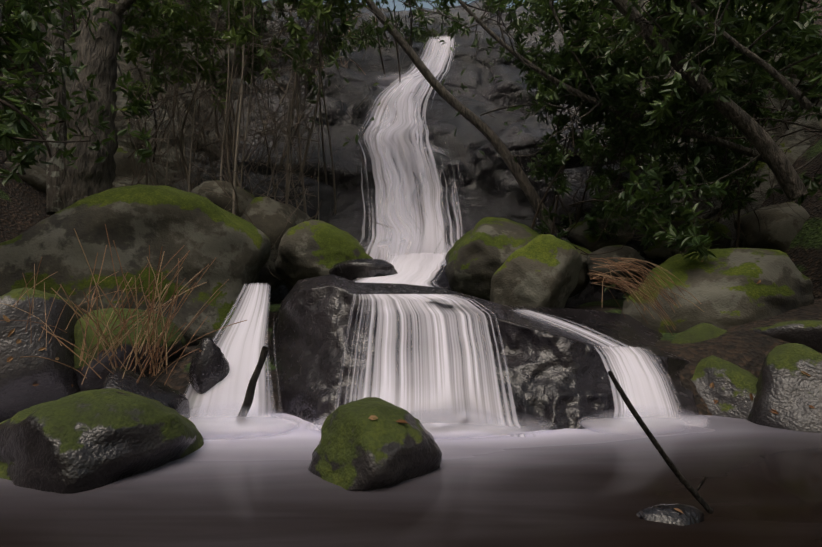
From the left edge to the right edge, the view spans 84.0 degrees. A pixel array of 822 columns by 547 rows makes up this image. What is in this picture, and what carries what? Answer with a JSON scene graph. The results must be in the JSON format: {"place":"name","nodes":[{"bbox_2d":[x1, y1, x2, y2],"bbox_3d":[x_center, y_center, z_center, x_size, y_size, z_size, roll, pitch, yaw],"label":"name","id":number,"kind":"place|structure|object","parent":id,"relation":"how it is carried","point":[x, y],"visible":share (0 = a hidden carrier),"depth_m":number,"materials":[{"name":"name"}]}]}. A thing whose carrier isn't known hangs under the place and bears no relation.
{"place":"outdoors","nodes":[
{"label":"outdoors","id":0,"kind":"place"},
{"bbox_2d":[0,413,821,546],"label":"pool water","id":1,"kind":"structure","parent":0,"point":[761,486],"depth_m":1.56,"materials":[{"name":"grey liquid"}]},
{"bbox_2d":[0,388,203,493],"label":"rock","id":2,"kind":"object","parent":1,"relation":"in","point":[87,440],"visible":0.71,"depth_m":1.73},
{"bbox_2d":[101,367,189,418],"bbox_3d":[-1.420,0.748,2.420,0.404,0.502,0.478,0,-6,-1],"label":"rock","id":3,"kind":"object","parent":1,"relation":"in","point":[168,396],"visible":0.38,"depth_m":2.37,"materials":[{"name":"grey stone"}]},
{"bbox_2d":[184,283,289,432],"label":"water cascade","id":4,"kind":"object","parent":1,"relation":"in","point":[241,345],"visible":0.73,"depth_m":2.87,"materials":[{"name":"water"}]},
{"bbox_2d":[189,337,229,393],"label":"wet rock","id":5,"kind":"object","parent":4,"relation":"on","point":[209,368],"visible":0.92,"depth_m":2.75,"materials":[{"name":"grey stone"}]},
{"bbox_2d":[236,346,268,421],"bbox_3d":[-0.871,0.610,2.505,0.231,0.422,0.050,-4,-7,35],"label":"stick","id":6,"kind":"object","parent":4,"relation":"attached to","point":[248,398],"visible":0.79,"depth_m":2.49,"materials":[{"name":"black wood"}]},
{"bbox_2d":[182,404,301,439],"bbox_3d":[-1.036,0.833,2.521,0.888,0.225,0.406,0,-6,-1],"label":"foam","id":7,"kind":"object","parent":1,"relation":"on","point":[243,430],"visible":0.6,"depth_m":2.36,"materials":[{"name":"liquid"}]},
{"bbox_2d":[308,397,441,490],"bbox_3d":[-0.125,0.760,1.885,0.546,0.463,0.469,5,-8,-41],"label":"rock","id":8,"kind":"object","parent":1,"relation":"in","point":[356,449],"visible":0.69,"depth_m":1.73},
{"bbox_2d":[306,408,554,439],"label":"foam","id":9,"kind":"object","parent":1,"relation":"on","point":[443,433],"visible":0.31,"depth_m":2.34,"materials":[{"name":"liquid"}]},
{"bbox_2d":[335,294,532,436],"bbox_3d":[0.080,0.519,2.749,1.239,0.843,0.701,0,-6,-1],"label":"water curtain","id":10,"kind":"object","parent":1,"relation":"on","point":[436,386],"visible":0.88,"depth_m":2.62,"materials":[{"name":"water"}]},
{"bbox_2d":[594,345,687,432],"bbox_3d":[1.343,0.687,2.746,0.748,0.522,0.332,3,-7,-25],"label":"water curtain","id":11,"kind":"object","parent":1,"relation":"in","point":[639,379],"visible":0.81,"depth_m":2.70,"materials":[{"name":"water"}]},
{"bbox_2d":[580,407,710,434],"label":"foam","id":12,"kind":"object","parent":1,"relation":"on","point":[688,421],"visible":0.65,"depth_m":2.46,"materials":[{"name":"liquid"}]},
{"bbox_2d":[608,371,712,513],"bbox_3d":[0.703,0.477,1.264,0.390,0.424,0.036,3,-7,-24],"label":"stick","id":13,"kind":"object","parent":1,"relation":"on","point":[675,470],"visible":1,"depth_m":1.26,"materials":[{"name":"black wood"}]},
{"bbox_2d":[636,504,703,525],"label":"submerged rock","id":14,"kind":"object","parent":1,"relation":"in","point":[666,513],"visible":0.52,"depth_m":1.39,"materials":[{"name":"grey stone"}]},
{"bbox_2d":[0,0,821,414],"bbox_3d":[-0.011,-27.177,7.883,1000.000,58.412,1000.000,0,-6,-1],"label":"terrain","id":15,"kind":"structure","parent":0,"point":[742,346],"depth_m":5.14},
{"bbox_2d":[5,162,45,192],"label":"boulder","id":16,"kind":"object","parent":15,"relation":"on","point":[35,176],"visible":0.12,"depth_m":6.28,"materials":[{"name":"grey stone"}]},
{"bbox_2d":[0,0,66,214],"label":"slim tree","id":17,"kind":"object","parent":15,"relation":"on","point":[55,174],"visible":0.52,"depth_m":5.54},
{"bbox_2d":[0,287,83,422],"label":"bank rock","id":18,"kind":"object","parent":15,"relation":"on","point":[20,377],"visible":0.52,"depth_m":2.78,"materials":[{"name":"grey stone"}]},
{"bbox_2d":[0,0,225,161],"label":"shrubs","id":19,"kind":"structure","parent":15,"relation":"on","point":[125,27],"depth_m":7.84,"materials":[{"name":"green plant"}]},
{"bbox_2d":[74,307,185,391],"bbox_3d":[-2.077,0.568,3.303,0.790,0.649,0.790,0,-6,-1],"label":"bank rock","id":20,"kind":"object","parent":15,"relation":"on","point":[93,381],"visible":0.31,"depth_m":3.02,"materials":[{"name":"stone"}]},
{"bbox_2d":[0,184,270,345],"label":"boulder","id":21,"kind":"object","parent":15,"relation":"on","point":[138,219],"visible":0.6,"depth_m":3.88,"materials":[{"name":"grey stone"}]},
{"bbox_2d":[0,0,154,185],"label":"shrubs","id":22,"kind":"object","parent":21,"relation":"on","point":[25,128],"depth_m":3.69,"materials":[{"name":"green plant"}]},
{"bbox_2d":[0,0,323,219],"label":"sapling stems","id":23,"kind":"object","parent":15,"relation":"on","point":[29,120],"visible":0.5,"depth_m":6.10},
{"bbox_2d":[59,0,307,208],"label":"oak tree","id":24,"kind":"object","parent":15,"relation":"on","point":[89,176],"depth_m":5.01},
{"bbox_2d":[9,0,395,214],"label":"sapling shrub","id":25,"kind":"object","parent":15,"relation":"on","point":[241,34],"depth_m":6.16,"materials":[{"name":"green plant"}]},
{"bbox_2d":[195,130,223,160],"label":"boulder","id":26,"kind":"object","parent":15,"relation":"on","point":[210,151],"visible":0.04,"depth_m":8.66,"materials":[{"name":"grey stone"}]},
{"bbox_2d":[191,180,254,217],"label":"boulder","id":27,"kind":"object","parent":15,"relation":"on","point":[244,198],"visible":0.17,"depth_m":5.84,"materials":[{"name":"grey stone"}]},
{"bbox_2d":[2,0,456,279],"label":"bare twigs","id":28,"kind":"object","parent":15,"relation":"on","point":[261,133],"visible":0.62,"depth_m":6.41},
{"bbox_2d":[122,0,347,77],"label":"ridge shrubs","id":29,"kind":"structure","parent":15,"relation":"on","point":[278,4],"depth_m":10.46,"materials":[{"name":"green plant"}]},
{"bbox_2d":[242,197,312,294],"bbox_3d":[-1.812,-0.332,6.047,0.989,1.305,0.854,5,-8,-40],"label":"boulder","id":30,"kind":"object","parent":15,"relation":"on","point":[267,216],"visible":0.42,"depth_m":5.73,"materials":[{"name":"grey stone"}]},
{"bbox_2d":[275,220,372,290],"bbox_3d":[-0.985,-0.095,5.409,1.202,1.044,0.982,0,-6,-1],"label":"boulder","id":31,"kind":"object","parent":15,"relation":"on","point":[312,248],"visible":0.56,"depth_m":5.03,"materials":[{"name":"green stone"}]},
{"bbox_2d":[0,9,703,385],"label":"dry grass clumps","id":32,"kind":"object","parent":15,"relation":"on","point":[178,265],"visible":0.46,"depth_m":2.41,"materials":[{"name":"brown plant"}]},
{"bbox_2d":[3,260,814,513],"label":"fallen leaves","id":33,"kind":"object","parent":15,"relation":"on","point":[9,359],"visible":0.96,"depth_m":2.72,"materials":[{"name":"brown plant"}]},
{"bbox_2d":[18,0,821,306],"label":"rock cliff","id":34,"kind":"structure","parent":15,"relation":"on","point":[490,187],"depth_m":8.19,"materials":[{"name":"grey stone"}]},
{"bbox_2d":[375,72,439,89],"bbox_3d":[-0.065,-4.205,10.089,1.523,0.457,0.617,0,-6,-1],"label":"mist falls step","id":35,"kind":"object","parent":34,"relation":"on","point":[386,81],"visible":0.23,"depth_m":9.88,"materials":[{"name":"liquid"}]},
{"bbox_2d":[358,35,462,264],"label":"waterfalls","id":36,"kind":"object","parent":34,"relation":"on","point":[431,234],"depth_m":7.30,"materials":[{"name":"water"}]},
{"bbox_2d":[362,239,453,253],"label":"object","id":37,"kind":"object","parent":36,"relation":"attached to","point":[391,243],"depth_m":6.62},
{"bbox_2d":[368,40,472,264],"bbox_3d":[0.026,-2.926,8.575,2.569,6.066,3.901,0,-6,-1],"label":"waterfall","id":38,"kind":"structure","parent":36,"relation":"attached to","point":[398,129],"depth_m":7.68,"materials":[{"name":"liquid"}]},
{"bbox_2d":[391,144,449,155],"bbox_3d":[0.018,-2.184,8.575,1.476,0.482,0.585,0,-6,-1],"label":"mist falls step","id":39,"kind":"object","parent":34,"relation":"on","point":[432,148],"depth_m":8.38,"materials":[{"name":"liquid"}]},
{"bbox_2d":[302,0,562,83],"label":"foliage","id":40,"kind":"object","parent":34,"relation":"on","point":[450,30],"depth_m":9.71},
{"bbox_2d":[567,215,633,251],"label":"boulder","id":41,"kind":"object","parent":34,"relation":"on","point":[577,235],"visible":0.38,"depth_m":6.30,"materials":[{"name":"grey stone"}]},
{"bbox_2d":[435,0,821,158],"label":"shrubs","id":42,"kind":"object","parent":34,"relation":"on","point":[788,7],"depth_m":4.77,"materials":[{"name":"green plant"}]},
{"bbox_2d":[284,0,569,233],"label":"leaning tree","id":43,"kind":"object","parent":15,"relation":"on","point":[502,150],"depth_m":6.90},
{"bbox_2d":[197,0,661,123],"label":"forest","id":44,"kind":"object","parent":15,"relation":"on","point":[343,27],"depth_m":7.69,"materials":[{"name":"green plant"}]},
{"bbox_2d":[267,274,698,431],"bbox_3d":[0.903,1.329,4.193,4.674,2.561,3.524,0,-6,-1],"label":"rock ledge","id":45,"kind":"object","parent":15,"relation":"on","point":[559,379],"visible":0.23,"depth_m":2.98,"materials":[{"name":"grey stone"}]},
{"bbox_2d":[355,250,447,286],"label":"stream water","id":46,"kind":"structure","parent":45,"relation":"on","point":[421,269],"depth_m":4.96,"materials":[{"name":"liquid"}]},
{"bbox_2d":[329,259,397,281],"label":"wet boulder","id":47,"kind":"object","parent":46,"relation":"on","point":[354,270],"visible":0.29,"depth_m":4.40,"materials":[{"name":"black stone"}]},
{"bbox_2d":[510,309,627,349],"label":"flowing water","id":48,"kind":"structure","parent":45,"relation":"on","point":[592,335],"depth_m":3.17,"materials":[{"name":"water"}]},
{"bbox_2d":[445,217,591,300],"bbox_3d":[1.343,-0.113,5.776,1.867,1.259,1.557,0,-6,-1],"label":"boulder","id":49,"kind":"object","parent":15,"relation":"on","point":[480,252],"visible":0.52,"depth_m":5.26,"materials":[{"name":"grey stone"}]},
{"bbox_2d":[490,234,582,307],"bbox_3d":[1.319,0.111,4.625,0.926,1.007,0.748,3,-7,-24],"label":"boulder","id":50,"kind":"object","parent":15,"relation":"on","point":[541,270],"visible":0.71,"depth_m":4.38,"materials":[{"name":"grey stone"}]},
{"bbox_2d":[344,0,821,259],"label":"tree","id":51,"kind":"object","parent":15,"relation":"on","point":[717,187],"depth_m":4.87,"materials":[{"name":"green plant"}]},
{"bbox_2d":[586,245,646,286],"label":"boulder","id":52,"kind":"object","parent":15,"relation":"on","point":[624,252],"visible":0.62,"depth_m":5.09,"materials":[{"name":"grey stone"}]},
{"bbox_2d":[442,0,821,298],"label":"slope shrubs","id":53,"kind":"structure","parent":15,"relation":"on","point":[591,144],"depth_m":5.51,"materials":[{"name":"green plant"}]},
{"bbox_2d":[521,53,821,306],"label":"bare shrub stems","id":54,"kind":"object","parent":15,"relation":"on","point":[760,191],"visible":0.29,"depth_m":6.04,"materials":[{"name":"plant"}]},
{"bbox_2d":[643,211,731,259],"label":"boulder","id":55,"kind":"object","parent":15,"relation":"on","point":[658,251],"visible":0.19,"depth_m":6.47,"materials":[{"name":"grey stone"}]},
{"bbox_2d":[670,323,726,343],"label":"rock","id":56,"kind":"object","parent":15,"relation":"on","point":[700,332],"visible":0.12,"depth_m":3.54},
{"bbox_2d":[621,248,813,332],"bbox_3d":[2.855,0.357,4.414,1.749,1.165,1.489,0,-6,-1],"label":"mossy boulder","id":57,"kind":"object","parent":15,"relation":"on","point":[725,289],"visible":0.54,"depth_m":3.86,"materials":[{"name":"grey stone"}]},
{"bbox_2d":[691,355,758,418],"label":"rock","id":58,"kind":"object","parent":15,"relation":"on","point":[733,388],"visible":0.35,"depth_m":2.97,"materials":[{"name":"grey stone"}]},
{"bbox_2d":[734,202,809,252],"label":"boulder","id":59,"kind":"object","parent":15,"relation":"on","point":[783,229],"visible":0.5,"depth_m":5.75,"materials":[{"name":"grey stone"}]},
{"bbox_2d":[634,13,820,213],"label":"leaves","id":60,"kind":"object","parent":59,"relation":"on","point":[704,157],"visible":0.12,"depth_m":6.39,"materials":[{"name":"green plant"}]},
{"bbox_2d":[747,343,821,432],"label":"rock","id":61,"kind":"object","parent":15,"relation":"on","point":[789,391],"visible":0.54,"depth_m":2.66,"materials":[{"name":"stone"},{"name":"moss"}]},
{"bbox_2d":[750,320,821,352],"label":"rock","id":62,"kind":"object","parent":15,"relation":"on","point":[808,333],"visible":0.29,"depth_m":3.25,"materials":[{"name":"stone"},{"name":"moss"}]},
{"bbox_2d":[262,0,561,10],"label":"sky","id":63,"kind":"structure","parent":0,"point":[398,4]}
]}

